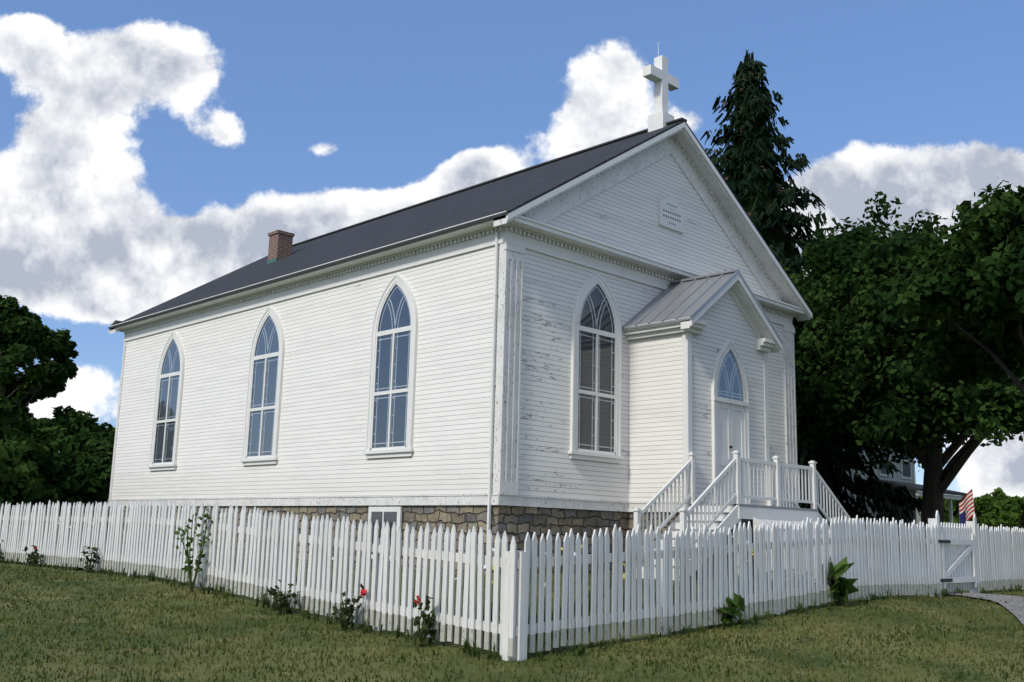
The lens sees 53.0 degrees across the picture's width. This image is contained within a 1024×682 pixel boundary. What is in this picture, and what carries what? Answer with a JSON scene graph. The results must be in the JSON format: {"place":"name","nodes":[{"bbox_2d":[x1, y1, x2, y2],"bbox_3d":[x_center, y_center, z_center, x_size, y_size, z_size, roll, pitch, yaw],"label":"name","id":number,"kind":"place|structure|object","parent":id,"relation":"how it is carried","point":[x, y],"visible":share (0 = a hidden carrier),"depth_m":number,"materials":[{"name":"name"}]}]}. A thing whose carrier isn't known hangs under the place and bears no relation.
{"place":"outdoors","nodes":[
{"label":"outdoors","id":0,"kind":"place"},
{"bbox_2d":[111,154,785,506],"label":"church walls","id":1,"kind":"structure","parent":0,"point":[323,415],"depth_m":24.57,"materials":[{"name":"white wood"}]},
{"bbox_2d":[147,273,622,559],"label":"windows","id":2,"kind":"structure","parent":1,"relation":"in","point":[596,382],"depth_m":23.55,"materials":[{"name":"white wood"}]},
{"bbox_2d":[108,117,812,328],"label":"roof","id":3,"kind":"structure","parent":1,"relation":"on","point":[510,192],"depth_m":27.63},
{"bbox_2d":[267,230,294,263],"bbox_3d":[-7.761,-3.030,34.345,0.640,1.180,0.640,12,-15,-43],"label":"chimney","id":4,"kind":"object","parent":3,"relation":"on","point":[280,244],"visible":0.62,"depth_m":34.16,"materials":[{"name":"brown brick"}]},
{"bbox_2d":[643,42,678,131],"bbox_3d":[3.865,-6.535,26.586,1.200,2.600,0.480,12,-15,-43],"label":"cross","id":5,"kind":"object","parent":3,"relation":"on","point":[660,77],"visible":0.93,"depth_m":26.42,"materials":[{"name":"white wood"}]},
{"bbox_2d":[0,524,1023,681],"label":"ground","id":6,"kind":"structure","parent":0,"point":[383,672],"depth_m":10.25,"materials":[{"name":"green plant"}]},
{"bbox_2d":[0,366,36,441],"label":"tree","id":7,"kind":"object","parent":6,"relation":"on","point":[6,418],"visible":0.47,"depth_m":38.41,"materials":[{"name":"green plant"}]},
{"bbox_2d":[0,438,59,537],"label":"tree","id":8,"kind":"object","parent":6,"relation":"on","point":[21,481],"visible":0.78,"depth_m":29.20,"materials":[{"name":"green plant"}]},
{"bbox_2d":[23,545,43,566],"bbox_3d":[-8.495,3.870,18.337,0.428,0.443,0.466,12,-15,-43],"label":"rose","id":9,"kind":"object","parent":6,"relation":"on","point":[32,556],"depth_m":18.31,"materials":[{"name":"green plant"}]},
{"bbox_2d":[0,294,92,451],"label":"tree","id":10,"kind":"object","parent":6,"relation":"on","point":[27,338],"depth_m":53.45,"materials":[{"name":"green plant"}]},
{"bbox_2d":[0,424,111,523],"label":"tree","id":11,"kind":"object","parent":6,"relation":"on","point":[71,479],"visible":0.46,"depth_m":35.08,"materials":[{"name":"green plant"}]},
{"bbox_2d":[29,409,115,529],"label":"tree","id":12,"kind":"object","parent":6,"relation":"on","point":[78,430],"depth_m":46.94,"materials":[{"name":"green plant"}]},
{"bbox_2d":[67,437,113,535],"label":"tree","id":13,"kind":"object","parent":6,"relation":"on","point":[100,451],"depth_m":41.41,"materials":[{"name":"green plant"}]},
{"bbox_2d":[80,544,105,572],"bbox_3d":[-6.797,3.529,16.556,0.476,0.531,0.305,66,-65,-78],"label":"rose","id":14,"kind":"object","parent":6,"relation":"on","point":[94,555],"depth_m":16.51,"materials":[{"name":"green plant"}]},
{"bbox_2d":[173,504,212,590],"bbox_3d":[-4.287,2.804,13.813,0.472,1.211,0.470,53,-53,-76],"label":"rose","id":15,"kind":"object","parent":6,"relation":"on","point":[188,544],"depth_m":13.82,"materials":[{"name":"green plant"}]},
{"bbox_2d":[263,579,306,614],"bbox_3d":[-2.662,3.022,11.989,0.437,0.445,0.489,86,-85,-79],"label":"rose","id":16,"kind":"object","parent":6,"relation":"on","point":[281,596],"depth_m":11.95,"materials":[{"name":"green plant"}]},
{"bbox_2d":[330,583,366,629],"bbox_3d":[-1.757,2.863,10.955,0.348,0.550,0.370,12,-15,-43],"label":"rose","id":17,"kind":"object","parent":6,"relation":"on","point":[349,607],"depth_m":10.97,"materials":[{"name":"green plant"}]},
{"bbox_2d":[70,526,747,584],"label":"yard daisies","id":18,"kind":"object","parent":6,"relation":"on","point":[493,550],"visible":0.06,"depth_m":10.86,"materials":[{"name":"white"}]},
{"bbox_2d":[110,505,733,576],"bbox_3d":[-2.047,6.172,29.957,11.360,2.300,19.760,12,-15,-43],"label":"stone foundation","id":19,"kind":"object","parent":6,"relation":"on","point":[518,523],"visible":0.19,"depth_m":22.10,"materials":[{"name":"grey stone"}]},
{"bbox_2d":[413,595,436,646],"bbox_3d":[-0.840,2.769,10.090,0.395,0.556,0.332,12,-15,-43],"label":"rose","id":20,"kind":"object","parent":6,"relation":"on","point":[432,632],"depth_m":10.02,"materials":[{"name":"green plant"}]},
{"bbox_2d":[108,122,811,544],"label":"building trim","id":21,"kind":"structure","parent":6,"relation":"on","point":[514,234],"depth_m":24.19,"materials":[{"name":"white wood"}]},
{"bbox_2d":[623,274,781,511],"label":"vestibule trim","id":22,"kind":"structure","parent":21,"relation":"attached to","point":[769,341],"depth_m":23.41,"materials":[{"name":"white wood"}]},
{"bbox_2d":[0,499,1023,660],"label":"picket fence","id":23,"kind":"object","parent":6,"relation":"on","point":[513,628],"visible":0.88,"depth_m":11.96,"materials":[{"name":"paint"}]},
{"bbox_2d":[492,541,873,583],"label":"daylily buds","id":24,"kind":"object","parent":6,"relation":"on","point":[624,563],"visible":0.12,"depth_m":11.70,"materials":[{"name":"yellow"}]},
{"bbox_2d":[707,593,744,628],"bbox_3d":[2.415,3.135,11.882,0.516,0.435,0.553,12,-15,-43],"label":"hosta","id":25,"kind":"object","parent":6,"relation":"on","point":[730,610],"depth_m":11.78,"materials":[{"name":"green plant"}]},
{"bbox_2d":[632,450,855,579],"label":"entrance stairs","id":26,"kind":"structure","parent":6,"relation":"on","point":[697,516],"depth_m":21.69,"materials":[{"name":"white wood"}]},
{"bbox_2d":[700,50,921,556],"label":"spruce","id":27,"kind":"object","parent":6,"relation":"on","point":[746,179],"depth_m":45.41,"materials":[{"name":"green plant"}]},
{"bbox_2d":[710,71,813,245],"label":"spruce cones","id":28,"kind":"object","parent":27,"relation":"attached to","point":[727,178],"visible":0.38,"depth_m":46.51,"materials":[{"name":"brown plant"}]},
{"bbox_2d":[753,517,874,579],"bbox_3d":[6.539,4.592,21.754,2.680,1.590,1.570,12,-15,-43],"label":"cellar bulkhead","id":29,"kind":"object","parent":6,"relation":"on","point":[757,522],"visible":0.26,"depth_m":21.61,"materials":[{"name":"paint"}]},
{"bbox_2d":[815,556,858,605],"bbox_3d":[4.362,3.255,13.845,0.729,0.713,0.690,12,-15,-43],"label":"hosta","id":30,"kind":"object","parent":6,"relation":"on","point":[840,586],"depth_m":13.66,"materials":[{"name":"green plant"}]},
{"bbox_2d":[826,445,966,549],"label":"house","id":31,"kind":"structure","parent":6,"relation":"on","point":[907,478],"depth_m":50.22,"materials":[{"name":"grey"}]},
{"bbox_2d":[959,490,974,526],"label":"flag cloth","id":32,"kind":"object","parent":31,"relation":"attached to","point":[966,508],"visible":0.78,"depth_m":49.14,"materials":[{"name":"multicoloured fabric"}]},
{"bbox_2d":[780,191,1023,557],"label":"tree","id":33,"kind":"object","parent":6,"relation":"on","point":[857,334],"depth_m":30.61,"materials":[{"name":"green plant"}]},
{"bbox_2d":[928,510,980,596],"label":"fence gate","id":34,"kind":"structure","parent":6,"relation":"on","point":[959,553],"depth_m":17.03,"materials":[{"name":"paint"}]},
{"bbox_2d":[895,180,1023,393],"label":"tree","id":35,"kind":"object","parent":6,"relation":"on","point":[977,280],"depth_m":20.43,"materials":[{"name":"green plant"}]},
{"bbox_2d":[0,0,1023,524],"label":"sky","id":36,"kind":"structure","parent":0,"point":[151,151],"materials":[{"name":"blue"}]},
{"bbox_2d":[629,291,765,505],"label":"vestibule walls","id":37,"kind":"structure","parent":0,"point":[655,421],"depth_m":23.23,"materials":[{"name":"white wood"}]},
{"bbox_2d":[622,269,782,343],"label":"porch roof","id":38,"kind":"structure","parent":37,"relation":"on","point":[689,298],"depth_m":23.95,"materials":[{"name":"grey metal"}]},
{"bbox_2d":[711,340,750,503],"bbox_3d":[5.038,1.877,23.565,1.440,3.860,0.100,12,-15,-43],"label":"vestibule door","id":39,"kind":"structure","parent":37,"relation":"in","point":[730,404],"depth_m":23.62,"materials":[{"name":"white wood"}]},
{"bbox_2d":[946,591,1023,623],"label":"gravel path","id":40,"kind":"structure","parent":0,"point":[1016,606],"depth_m":14.76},
{"label":"ground","id":41,"kind":"structure","parent":0,"visible":0},
{"bbox_2d":[920,496,957,525],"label":"tree","id":42,"kind":"object","parent":41,"relation":"on","point":[946,509],"visible":0.09,"depth_m":205.16,"materials":[{"name":"green plant"}]},
{"bbox_2d":[944,493,1001,528],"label":"tree","id":43,"kind":"object","parent":41,"relation":"on","point":[986,505],"depth_m":203.44,"materials":[{"name":"green plant"}]},
{"bbox_2d":[968,487,1020,546],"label":"tree","id":44,"kind":"object","parent":41,"relation":"on","point":[998,493],"depth_m":228.01,"materials":[{"name":"green plant"}]},
{"bbox_2d":[993,496,1023,529],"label":"tree","id":45,"kind":"object","parent":41,"relation":"on","point":[1008,512],"depth_m":202.06,"materials":[{"name":"green plant"}]}
]}

